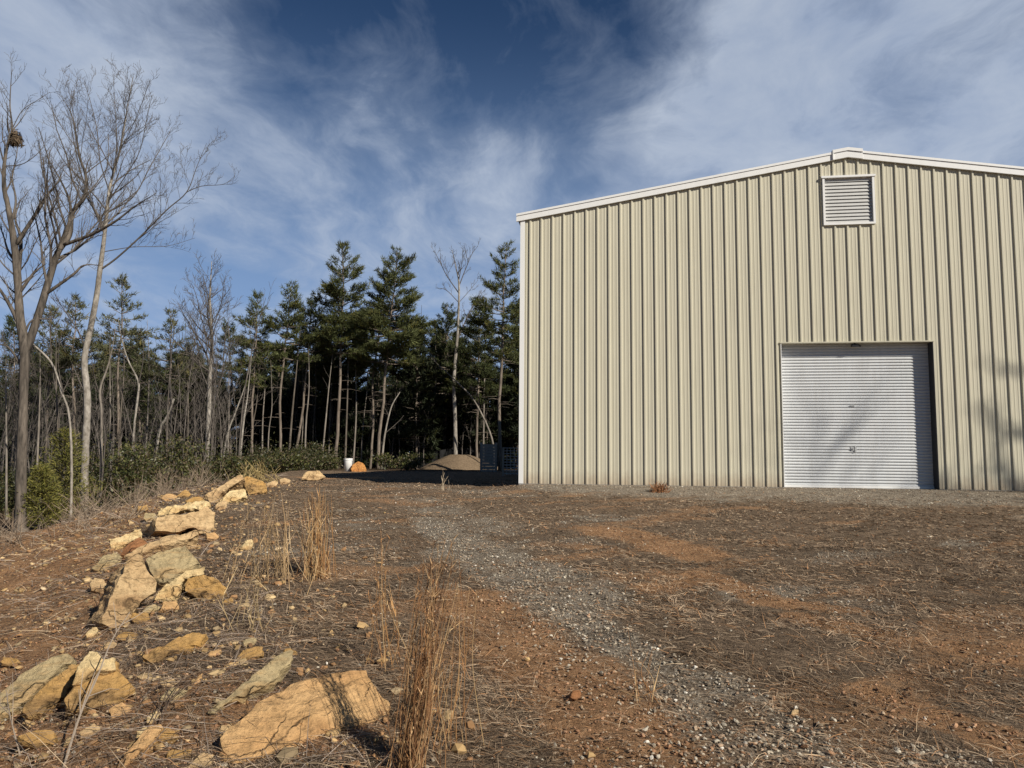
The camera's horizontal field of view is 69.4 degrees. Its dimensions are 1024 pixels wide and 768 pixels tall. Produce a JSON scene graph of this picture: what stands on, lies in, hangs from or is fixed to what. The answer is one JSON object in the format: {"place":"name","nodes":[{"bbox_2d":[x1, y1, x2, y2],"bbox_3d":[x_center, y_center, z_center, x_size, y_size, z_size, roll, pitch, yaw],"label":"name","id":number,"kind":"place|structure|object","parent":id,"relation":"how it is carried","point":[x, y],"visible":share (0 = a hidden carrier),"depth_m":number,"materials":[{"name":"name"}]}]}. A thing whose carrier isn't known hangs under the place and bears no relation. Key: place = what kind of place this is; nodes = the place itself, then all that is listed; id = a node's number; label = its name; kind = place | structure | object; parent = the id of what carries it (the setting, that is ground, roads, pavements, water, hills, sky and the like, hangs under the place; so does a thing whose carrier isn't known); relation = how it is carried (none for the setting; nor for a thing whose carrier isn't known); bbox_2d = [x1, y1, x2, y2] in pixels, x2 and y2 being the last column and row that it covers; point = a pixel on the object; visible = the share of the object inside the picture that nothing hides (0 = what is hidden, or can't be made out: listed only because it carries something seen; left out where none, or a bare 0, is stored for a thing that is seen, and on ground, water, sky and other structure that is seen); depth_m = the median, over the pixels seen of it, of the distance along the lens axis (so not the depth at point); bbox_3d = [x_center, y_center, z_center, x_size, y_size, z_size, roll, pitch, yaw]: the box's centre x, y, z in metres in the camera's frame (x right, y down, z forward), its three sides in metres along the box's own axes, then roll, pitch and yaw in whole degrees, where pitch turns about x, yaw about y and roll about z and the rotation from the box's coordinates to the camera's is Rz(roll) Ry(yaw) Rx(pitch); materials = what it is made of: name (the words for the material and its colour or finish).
{"place":"outdoors","nodes":[
{"label":"outdoors","id":0,"kind":"place"},
{"bbox_2d":[0,466,1023,767],"bbox_3d":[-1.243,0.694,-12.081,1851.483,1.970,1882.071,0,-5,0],"label":"ground","id":1,"kind":"structure","parent":0,"point":[860,674],"depth_m":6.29,"materials":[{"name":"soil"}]},
{"bbox_2d":[3,368,7,519],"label":"bare tree","id":2,"kind":"object","parent":1,"relation":"on","point":[6,472],"visible":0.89,"depth_m":27.84,"materials":[{"name":"grey plant"}]},
{"bbox_2d":[0,672,22,755],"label":"dead twig","id":3,"kind":"object","parent":1,"relation":"on","point":[11,720],"visible":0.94,"depth_m":4.00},
{"bbox_2d":[0,314,50,474],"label":"pine tree","id":4,"kind":"object","parent":1,"relation":"on","point":[10,321],"visible":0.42,"depth_m":42.29,"materials":[{"name":"green plant"}]},
{"bbox_2d":[17,730,57,749],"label":"rock","id":5,"kind":"object","parent":1,"relation":"on","point":[26,744],"visible":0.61,"depth_m":3.82,"materials":[{"name":"stone"}]},
{"bbox_2d":[3,463,72,528],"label":"young evergreen","id":6,"kind":"object","parent":1,"relation":"on","point":[39,485],"visible":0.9,"depth_m":23.66,"materials":[{"name":"green plant"}]},
{"bbox_2d":[0,653,76,721],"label":"rock","id":7,"kind":"object","parent":1,"relation":"on","point":[40,673],"visible":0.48,"depth_m":4.64,"materials":[{"name":"grey stone"}]},
{"bbox_2d":[6,298,72,520],"bbox_3d":[-15.650,0.905,24.528,2.574,7.738,0.784,-1,-5,16],"label":"bare tree","id":8,"kind":"object","parent":1,"relation":"on","point":[70,430],"visible":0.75,"depth_m":24.45,"materials":[{"name":"beige plant"}]},
{"bbox_2d":[35,350,52,495],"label":"bare tree","id":9,"kind":"object","parent":1,"relation":"on","point":[37,451],"visible":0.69,"depth_m":27.95,"materials":[{"name":"grey plant"}]},
{"bbox_2d":[21,664,78,720],"bbox_3d":[-2.771,1.862,4.443,0.240,0.327,0.322,-4,-7,42],"label":"rock","id":10,"kind":"object","parent":1,"relation":"on","point":[45,696],"visible":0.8,"depth_m":4.38,"materials":[{"name":"stone"}]},
{"bbox_2d":[29,302,80,461],"bbox_3d":[-23.860,0.824,38.410,2.927,10.384,2.744,-2,-6,25],"label":"pine tree","id":11,"kind":"object","parent":1,"relation":"on","point":[52,309],"visible":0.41,"depth_m":38.27,"materials":[{"name":"green plant"}]},
{"bbox_2d":[52,330,58,513],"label":"bare tree","id":12,"kind":"object","parent":1,"relation":"on","point":[55,381],"visible":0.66,"depth_m":30.06,"materials":[{"name":"brown plant"}]},
{"bbox_2d":[28,425,104,522],"bbox_3d":[-15.332,3.099,25.310,2.602,3.469,2.546,0,-5,0],"label":"young evergreen","id":13,"kind":"object","parent":1,"relation":"on","point":[58,448],"visible":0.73,"depth_m":25.24,"materials":[{"name":"green plant"}]},
{"bbox_2d":[32,293,116,491],"bbox_3d":[-22.043,0.567,36.911,3.809,10.724,4.268,0,-5,0],"label":"pine tree","id":14,"kind":"object","parent":1,"relation":"on","point":[76,344],"visible":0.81,"depth_m":37.01,"materials":[{"name":"green plant"}]},
{"bbox_2d":[0,51,167,531],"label":"bare tree","id":15,"kind":"object","parent":1,"relation":"on","point":[26,339],"visible":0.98,"depth_m":24.06,"materials":[{"name":"grey plant"}]},
{"bbox_2d":[8,128,24,148],"bbox_3d":[-16.289,-8.056,24.319,0.486,0.711,0.558,0,-5,0],"label":"leaf nest","id":16,"kind":"object","parent":15,"relation":"in","point":[16,136],"visible":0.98,"depth_m":24.24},
{"bbox_2d":[78,723,100,740],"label":"rock","id":17,"kind":"object","parent":1,"relation":"on","point":[87,731],"visible":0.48,"depth_m":3.90,"materials":[{"name":"beige stone"}]},
{"bbox_2d":[90,578,106,593],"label":"rock","id":18,"kind":"object","parent":1,"relation":"on","point":[95,582],"visible":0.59,"depth_m":7.25,"materials":[{"name":"beige stone"}]},
{"bbox_2d":[64,651,134,718],"bbox_3d":[-2.420,1.788,4.355,0.357,0.446,0.400,3,-6,-28],"label":"rock","id":19,"kind":"object","parent":1,"relation":"on","point":[111,676],"visible":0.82,"depth_m":4.24,"materials":[{"name":"stone"}]},
{"bbox_2d":[92,552,122,571],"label":"rock","id":20,"kind":"object","parent":1,"relation":"on","point":[101,564],"visible":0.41,"depth_m":8.45,"materials":[{"name":"grey stone"}]},
{"bbox_2d":[63,602,153,766],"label":"dead twig","id":21,"kind":"object","parent":1,"relation":"on","point":[79,716],"visible":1,"depth_m":3.92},
{"bbox_2d":[106,350,111,480],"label":"bare tree","id":22,"kind":"object","parent":1,"relation":"on","point":[109,386],"visible":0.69,"depth_m":35.97,"materials":[{"name":"grey plant"}]},
{"bbox_2d":[90,327,131,506],"bbox_3d":[-16.785,1.491,30.791,1.711,8.052,0.796,2,-6,-18],"label":"bare tree","id":23,"kind":"object","parent":1,"relation":"on","point":[102,456],"visible":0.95,"depth_m":30.86,"materials":[{"name":"grey plant"}]},
{"bbox_2d":[0,460,233,557],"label":"brush","id":24,"kind":"object","parent":1,"relation":"on","point":[14,535],"visible":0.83,"depth_m":16.04,"materials":[{"name":"brown plant"}]},
{"bbox_2d":[109,702,130,719],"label":"rock","id":25,"kind":"object","parent":1,"relation":"on","point":[119,706],"visible":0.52,"depth_m":4.04,"materials":[{"name":"stone"}]},
{"bbox_2d":[115,329,124,498],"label":"bare tree","id":26,"kind":"object","parent":1,"relation":"on","point":[121,409],"visible":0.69,"depth_m":35.00,"materials":[{"name":"brown plant"}]},
{"bbox_2d":[86,554,156,629],"bbox_3d":[-3.317,1.791,6.252,0.697,0.711,0.485,-5,-7,44],"label":"rock","id":27,"kind":"object","parent":1,"relation":"on","point":[130,586],"visible":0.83,"depth_m":6.08,"materials":[{"name":"beige stone"}]},
{"bbox_2d":[85,273,158,455],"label":"pine tree","id":28,"kind":"object","parent":1,"relation":"on","point":[133,331],"visible":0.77,"depth_m":40.33,"materials":[{"name":"green plant"}]},
{"bbox_2d":[108,529,141,549],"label":"rock","id":29,"kind":"object","parent":1,"relation":"on","point":[119,543],"visible":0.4,"depth_m":9.59,"materials":[{"name":"stone"}]},
{"bbox_2d":[100,438,160,504],"bbox_3d":[-14.546,3.506,28.295,2.140,2.872,2.850,3,-6,-28],"label":"shrub","id":30,"kind":"object","parent":1,"relation":"on","point":[131,474],"visible":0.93,"depth_m":28.05,"materials":[{"name":"green plant"}]},
{"bbox_2d":[120,537,146,559],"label":"rock","id":31,"kind":"object","parent":1,"relation":"on","point":[134,545],"visible":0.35,"depth_m":8.66,"materials":[{"name":"orange stone"}]},
{"bbox_2d":[114,320,159,500],"bbox_3d":[-17.309,1.353,33.626,2.486,8.954,0.879,-1,-5,14],"label":"bare tree","id":32,"kind":"object","parent":1,"relation":"on","point":[137,400],"visible":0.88,"depth_m":34.02,"materials":[{"name":"grey plant"}]},
{"bbox_2d":[103,330,172,453],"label":"pine tree","id":33,"kind":"object","parent":1,"relation":"on","point":[143,391],"visible":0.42,"depth_m":48.08,"materials":[{"name":"green plant"}]},
{"bbox_2d":[117,724,162,767],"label":"rock","id":34,"kind":"object","parent":1,"relation":"on","point":[145,740],"visible":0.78,"depth_m":3.52,"materials":[{"name":"stone"}]},
{"bbox_2d":[43,54,239,516],"bbox_3d":[-14.025,-3.908,27.559,7.852,18.053,4.717,0,-5,0],"label":"bare tree","id":35,"kind":"object","parent":1,"relation":"on","point":[86,342],"visible":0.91,"depth_m":27.48,"materials":[{"name":"grey plant"}]},
{"bbox_2d":[124,530,198,564],"bbox_3d":[-4.180,2.015,8.819,0.868,0.515,0.323,5,-7,-41],"label":"rock","id":36,"kind":"object","parent":1,"relation":"on","point":[187,540],"visible":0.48,"depth_m":8.76,"materials":[{"name":"beige stone"}]},
{"bbox_2d":[153,728,178,751],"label":"rock","id":37,"kind":"object","parent":1,"relation":"on","point":[169,732],"visible":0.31,"depth_m":3.65,"materials":[{"name":"stone"}]},
{"bbox_2d":[158,601,178,613],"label":"rock","id":38,"kind":"object","parent":1,"relation":"on","point":[170,605],"visible":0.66,"depth_m":6.18,"materials":[{"name":"stone"}]},
{"bbox_2d":[133,306,206,444],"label":"pine tree","id":39,"kind":"object","parent":1,"relation":"on","point":[154,357],"visible":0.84,"depth_m":43.14,"materials":[{"name":"green plant"}]},
{"bbox_2d":[145,673,196,723],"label":"dead twig","id":40,"kind":"object","parent":1,"relation":"on","point":[168,700],"visible":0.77,"depth_m":3.95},
{"bbox_2d":[145,546,201,590],"bbox_3d":[-3.372,1.893,7.332,0.529,0.582,0.557,6,-7,-44],"label":"rock","id":41,"kind":"object","parent":1,"relation":"on","point":[178,561],"visible":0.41,"depth_m":7.17,"materials":[{"name":"grey stone"}]},
{"bbox_2d":[159,687,187,703],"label":"rock","id":42,"kind":"object","parent":1,"relation":"on","point":[180,694],"visible":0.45,"depth_m":4.09,"materials":[{"name":"grey stone"}]},
{"bbox_2d":[0,416,348,514],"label":"undergrowth","id":43,"kind":"object","parent":1,"relation":"on","point":[318,452],"visible":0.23,"depth_m":35.82,"materials":[{"name":"green plant"}]},
{"bbox_2d":[142,632,208,664],"bbox_3d":[-2.204,1.781,4.824,0.417,0.296,0.224,5,-7,-41],"label":"rock","id":44,"kind":"object","parent":1,"relation":"on","point":[191,641],"visible":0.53,"depth_m":4.78,"materials":[{"name":"stone"}]},
{"bbox_2d":[142,510,214,537],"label":"rock","id":45,"kind":"object","parent":1,"relation":"on","point":[201,522],"visible":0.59,"depth_m":10.18,"materials":[{"name":"beige stone"}]},
{"bbox_2d":[153,567,204,601],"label":"rock","id":46,"kind":"object","parent":1,"relation":"on","point":[177,585],"visible":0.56,"depth_m":6.58,"materials":[{"name":"stone"}]},
{"bbox_2d":[166,749,191,759],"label":"rock","id":47,"kind":"object","parent":1,"relation":"on","point":[171,753],"visible":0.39,"depth_m":3.47,"materials":[{"name":"stone"}]},
{"bbox_2d":[157,500,210,516],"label":"rock","id":48,"kind":"object","parent":1,"relation":"on","point":[195,506],"visible":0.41,"depth_m":12.93,"materials":[{"name":"stone"}]},
{"bbox_2d":[146,434,225,490],"bbox_3d":[-13.415,3.398,30.146,2.995,2.872,3.118,0,-5,0],"label":"shrub","id":49,"kind":"object","parent":1,"relation":"on","point":[175,459],"visible":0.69,"depth_m":29.92,"materials":[{"name":"green plant"}]},
{"bbox_2d":[154,340,223,421],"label":"pine tree","id":50,"kind":"object","parent":1,"relation":"on","point":[183,390],"visible":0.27,"depth_m":53.27,"materials":[{"name":"green plant"}]},
{"bbox_2d":[187,753,213,767],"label":"rock","id":51,"kind":"object","parent":1,"relation":"on","point":[200,759],"visible":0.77,"depth_m":3.36,"materials":[{"name":"beige stone"}]},
{"bbox_2d":[167,248,243,462],"bbox_3d":[-16.147,-0.643,38.219,3.610,13.076,4.552,5,-7,-40],"label":"bare tree","id":52,"kind":"object","parent":1,"relation":"on","point":[209,310],"visible":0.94,"depth_m":38.07,"materials":[{"name":"brown plant"}]},
{"bbox_2d":[185,575,226,599],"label":"rock","id":53,"kind":"object","parent":1,"relation":"on","point":[205,583],"visible":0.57,"depth_m":6.64,"materials":[{"name":"stone"}]},
{"bbox_2d":[0,473,444,767],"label":"twig litter","id":54,"kind":"object","parent":1,"relation":"on","point":[227,672],"visible":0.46,"depth_m":5.03,"materials":[{"name":"brown plant"}]},
{"bbox_2d":[203,475,244,502],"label":"rock","id":55,"kind":"object","parent":1,"relation":"on","point":[234,483],"visible":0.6,"depth_m":15.00,"materials":[{"name":"beige stone"}]},
{"bbox_2d":[207,448,256,481],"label":"shrub","id":56,"kind":"object","parent":1,"relation":"on","point":[233,463],"visible":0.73,"depth_m":32.42,"materials":[{"name":"green plant"}]},
{"bbox_2d":[205,317,261,457],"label":"pine tree","id":57,"kind":"object","parent":1,"relation":"on","point":[232,375],"visible":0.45,"depth_m":49.91,"materials":[{"name":"green plant"}]},
{"bbox_2d":[220,489,247,502],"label":"rock","id":58,"kind":"object","parent":1,"relation":"on","point":[234,496],"visible":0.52,"depth_m":14.62,"materials":[{"name":"stone"}]},
{"bbox_2d":[217,567,273,632],"bbox_3d":[-2.002,1.596,5.532,0.434,0.500,0.190,2,-5,-15],"label":"grass tuft","id":59,"kind":"object","parent":1,"relation":"on","point":[258,617],"visible":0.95,"depth_m":5.50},
{"bbox_2d":[236,646,263,660],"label":"rock","id":60,"kind":"object","parent":1,"relation":"on","point":[254,653],"visible":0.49,"depth_m":4.68,"materials":[{"name":"stone"}]},
{"bbox_2d":[208,650,292,714],"bbox_3d":[-1.420,1.658,4.060,0.154,0.290,0.546,-3,-6,32],"label":"rock","id":61,"kind":"object","parent":1,"relation":"on","point":[267,678],"visible":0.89,"depth_m":4.07,"materials":[{"name":"grey stone"}]},
{"bbox_2d":[242,476,267,495],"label":"rock","id":62,"kind":"object","parent":1,"relation":"on","point":[252,486],"visible":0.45,"depth_m":16.31,"materials":[{"name":"stone"}]},
{"bbox_2d":[228,459,281,481],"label":"grass tuft","id":63,"kind":"object","parent":1,"relation":"on","point":[258,475],"visible":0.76,"depth_m":23.34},
{"bbox_2d":[225,289,289,453],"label":"pine tree","id":64,"kind":"object","parent":1,"relation":"on","point":[243,361],"visible":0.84,"depth_m":44.33,"materials":[{"name":"green plant"}]},
{"bbox_2d":[0,280,517,505],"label":"twig thicket","id":65,"kind":"object","parent":1,"relation":"on","point":[197,422],"visible":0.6,"depth_m":37.80,"materials":[{"name":"brown plant"}]},
{"bbox_2d":[0,328,519,478],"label":"woodland","id":66,"kind":"object","parent":1,"relation":"on","point":[408,401],"depth_m":52.97,"materials":[{"name":"plant"}]},
{"bbox_2d":[221,493,333,593],"bbox_3d":[-2.296,1.519,7.318,1.069,0.914,1.158,0,-5,0],"label":"grass tuft","id":67,"kind":"object","parent":1,"relation":"on","point":[284,563],"visible":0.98,"depth_m":7.37,"materials":[{"name":"plant"}]},
{"bbox_2d":[253,281,327,451],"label":"pine tree","id":68,"kind":"object","parent":1,"relation":"on","point":[291,321],"visible":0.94,"depth_m":45.17,"materials":[{"name":"green plant"}]},
{"bbox_2d":[269,453,311,471],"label":"shrub","id":69,"kind":"object","parent":1,"relation":"on","point":[287,462],"visible":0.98,"depth_m":36.53,"materials":[{"name":"green plant"}]},
{"bbox_2d":[288,330,299,449],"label":"bare tree","id":70,"kind":"object","parent":1,"relation":"on","point":[290,433],"visible":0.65,"depth_m":45.02,"materials":[{"name":"brown plant"}]},
{"bbox_2d":[216,670,391,764],"bbox_3d":[-1.056,1.781,3.773,0.910,0.471,0.429,4,-6,-35],"label":"rock","id":71,"kind":"object","parent":1,"relation":"on","point":[338,698],"visible":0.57,"depth_m":3.70,"materials":[{"name":"stone"}]},
{"bbox_2d":[0,483,608,767],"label":"stone rubble","id":72,"kind":"object","parent":1,"relation":"on","point":[458,748],"visible":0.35,"depth_m":5.37,"materials":[{"name":"stone"}]},
{"bbox_2d":[279,296,339,445],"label":"pine tree","id":73,"kind":"object","parent":1,"relation":"on","point":[319,349],"visible":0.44,"depth_m":47.49,"materials":[{"name":"green plant"}]},
{"bbox_2d":[301,470,324,480],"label":"rock","id":74,"kind":"object","parent":1,"relation":"on","point":[312,475],"visible":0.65,"depth_m":24.75,"materials":[{"name":"beige stone"}]},
{"bbox_2d":[296,485,336,580],"bbox_3d":[-1.999,1.500,7.539,0.413,0.953,0.331,-3,-6,31],"label":"grass tuft","id":75,"kind":"object","parent":1,"relation":"on","point":[321,559],"visible":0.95,"depth_m":7.48,"materials":[{"name":"plant"}]},
{"bbox_2d":[311,455,341,470],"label":"shrub","id":76,"kind":"object","parent":1,"relation":"on","point":[333,462],"visible":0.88,"depth_m":39.56,"materials":[{"name":"green plant"}]},
{"bbox_2d":[293,313,366,442],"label":"pine tree","id":77,"kind":"object","parent":1,"relation":"on","point":[322,376],"visible":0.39,"depth_m":51.27,"materials":[{"name":"green plant"}]},
{"bbox_2d":[306,240,378,468],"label":"pine tree","id":78,"kind":"object","parent":1,"relation":"on","point":[332,288],"visible":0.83,"depth_m":45.92,"materials":[{"name":"green plant"}]},
{"bbox_2d":[343,340,349,468],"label":"bare tree","id":79,"kind":"object","parent":1,"relation":"on","point":[345,449],"visible":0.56,"depth_m":47.00,"materials":[{"name":"brown plant"}]},
{"bbox_2d":[342,296,404,468],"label":"pine tree","id":80,"kind":"object","parent":1,"relation":"on","point":[360,368],"visible":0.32,"depth_m":49.01,"materials":[{"name":"green plant"}]},
{"bbox_2d":[368,452,393,469],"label":"shrub","id":81,"kind":"object","parent":1,"relation":"on","point":[380,458],"visible":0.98,"depth_m":43.54,"materials":[{"name":"green plant"}]},
{"bbox_2d":[332,245,441,468],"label":"pine tree","id":82,"kind":"object","parent":1,"relation":"on","point":[414,328],"visible":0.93,"depth_m":46.86,"materials":[{"name":"green plant"}]},
{"bbox_2d":[364,527,412,671],"bbox_3d":[-0.776,1.373,4.813,0.316,0.912,0.410,0,-5,0],"label":"grass tuft","id":83,"kind":"object","parent":1,"relation":"on","point":[385,609],"visible":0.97,"depth_m":4.74,"materials":[{"name":"plant"}]},
{"bbox_2d":[391,451,423,470],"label":"shrub","id":84,"kind":"object","parent":1,"relation":"on","point":[410,463],"visible":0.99,"depth_m":41.33,"materials":[{"name":"green plant"}]},
{"bbox_2d":[368,534,463,767],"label":"grass tuft","id":85,"kind":"object","parent":1,"relation":"on","point":[414,734],"visible":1,"depth_m":3.33,"materials":[{"name":"plant"}]},
{"bbox_2d":[397,302,490,448],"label":"pine tree","id":86,"kind":"object","parent":1,"relation":"on","point":[439,331],"visible":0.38,"depth_m":54.62,"materials":[{"name":"green plant"}]},
{"bbox_2d":[414,447,479,468],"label":"screen fence","id":87,"kind":"object","parent":1,"relation":"on","point":[447,452],"visible":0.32,"depth_m":53.26,"materials":[{"name":"black fabric"}]},
{"bbox_2d":[423,564,483,751],"bbox_3d":[-0.303,1.313,3.665,0.353,0.904,0.430,0,-5,0],"label":"grass tuft","id":88,"kind":"object","parent":1,"relation":"on","point":[456,689],"visible":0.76,"depth_m":3.59,"materials":[{"name":"plant"}]},
{"bbox_2d":[430,238,484,454],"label":"bare tree","id":89,"kind":"object","parent":1,"relation":"on","point":[455,445],"visible":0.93,"depth_m":49.55,"materials":[{"name":"grey plant"}]},
{"bbox_2d":[420,455,497,469],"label":"gravel pile","id":90,"kind":"object","parent":1,"relation":"on","point":[459,462],"visible":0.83,"depth_m":47.09,"materials":[{"name":"gravel"}]},
{"bbox_2d":[428,355,494,450],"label":"bare tree","id":91,"kind":"object","parent":1,"relation":"on","point":[473,400],"visible":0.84,"depth_m":47.08,"materials":[{"name":"grey plant"}]},
{"bbox_2d":[439,295,517,457],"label":"pine tree","id":92,"kind":"object","parent":1,"relation":"on","point":[492,387],"visible":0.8,"depth_m":49.77,"materials":[{"name":"green plant"}]},
{"bbox_2d":[480,442,496,471],"bbox_3d":[-1.256,3.965,39.873,0.925,1.617,0.140,0,-5,0],"label":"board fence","id":93,"kind":"object","parent":1,"relation":"on","point":[488,461],"visible":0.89,"depth_m":39.81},
{"bbox_2d":[457,239,519,470],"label":"pine tree","id":94,"kind":"object","parent":1,"relation":"on","point":[512,309],"visible":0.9,"depth_m":43.28,"materials":[{"name":"green plant"}]},
{"bbox_2d":[489,301,519,469],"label":"pine tree","id":95,"kind":"object","parent":1,"relation":"on","point":[506,395],"visible":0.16,"depth_m":51.73,"materials":[{"name":"green plant"}]},
{"bbox_2d":[502,447,518,475],"bbox_3d":[0.016,3.176,30.236,0.814,1.152,0.870,0,-5,0],"label":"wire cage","id":96,"kind":"object","parent":1,"relation":"on","point":[510,462],"visible":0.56,"depth_m":29.84,"materials":[{"name":"metal"}]},
{"bbox_2d":[0,484,1023,767],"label":"gravel","id":97,"kind":"structure","parent":1,"relation":"on","point":[724,734],"depth_m":4.79,"materials":[{"name":"gravel"}]},
{"bbox_2d":[0,499,1023,767],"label":"clay clods","id":98,"kind":"object","parent":1,"relation":"on","point":[954,725],"visible":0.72,"depth_m":4.34,"materials":[{"name":"soil"}]},
{"bbox_2d":[608,625,682,704],"bbox_3d":[0.769,1.586,4.194,0.458,0.461,0.256,0,-5,0],"label":"grass tuft","id":99,"kind":"object","parent":1,"relation":"on","point":[643,680],"visible":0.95,"depth_m":4.18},
{"bbox_2d":[516,147,1023,490],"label":"steel building","id":100,"kind":"structure","parent":1,"relation":"on","point":[848,317],"depth_m":19.11,"materials":[{"name":"metal"}]},
{"bbox_2d":[779,340,939,488],"bbox_3d":[8.736,0.776,18.777,3.718,3.703,0.381,0,-5,8],"label":"roll up door","id":101,"kind":"structure","parent":100,"relation":"in","point":[856,414],"depth_m":18.87,"materials":[{"name":"white paint"}]},
{"bbox_2d":[0,0,1023,438],"label":"sky","id":102,"kind":"structure","parent":0,"point":[374,125],"materials":[{"name":"blue"}]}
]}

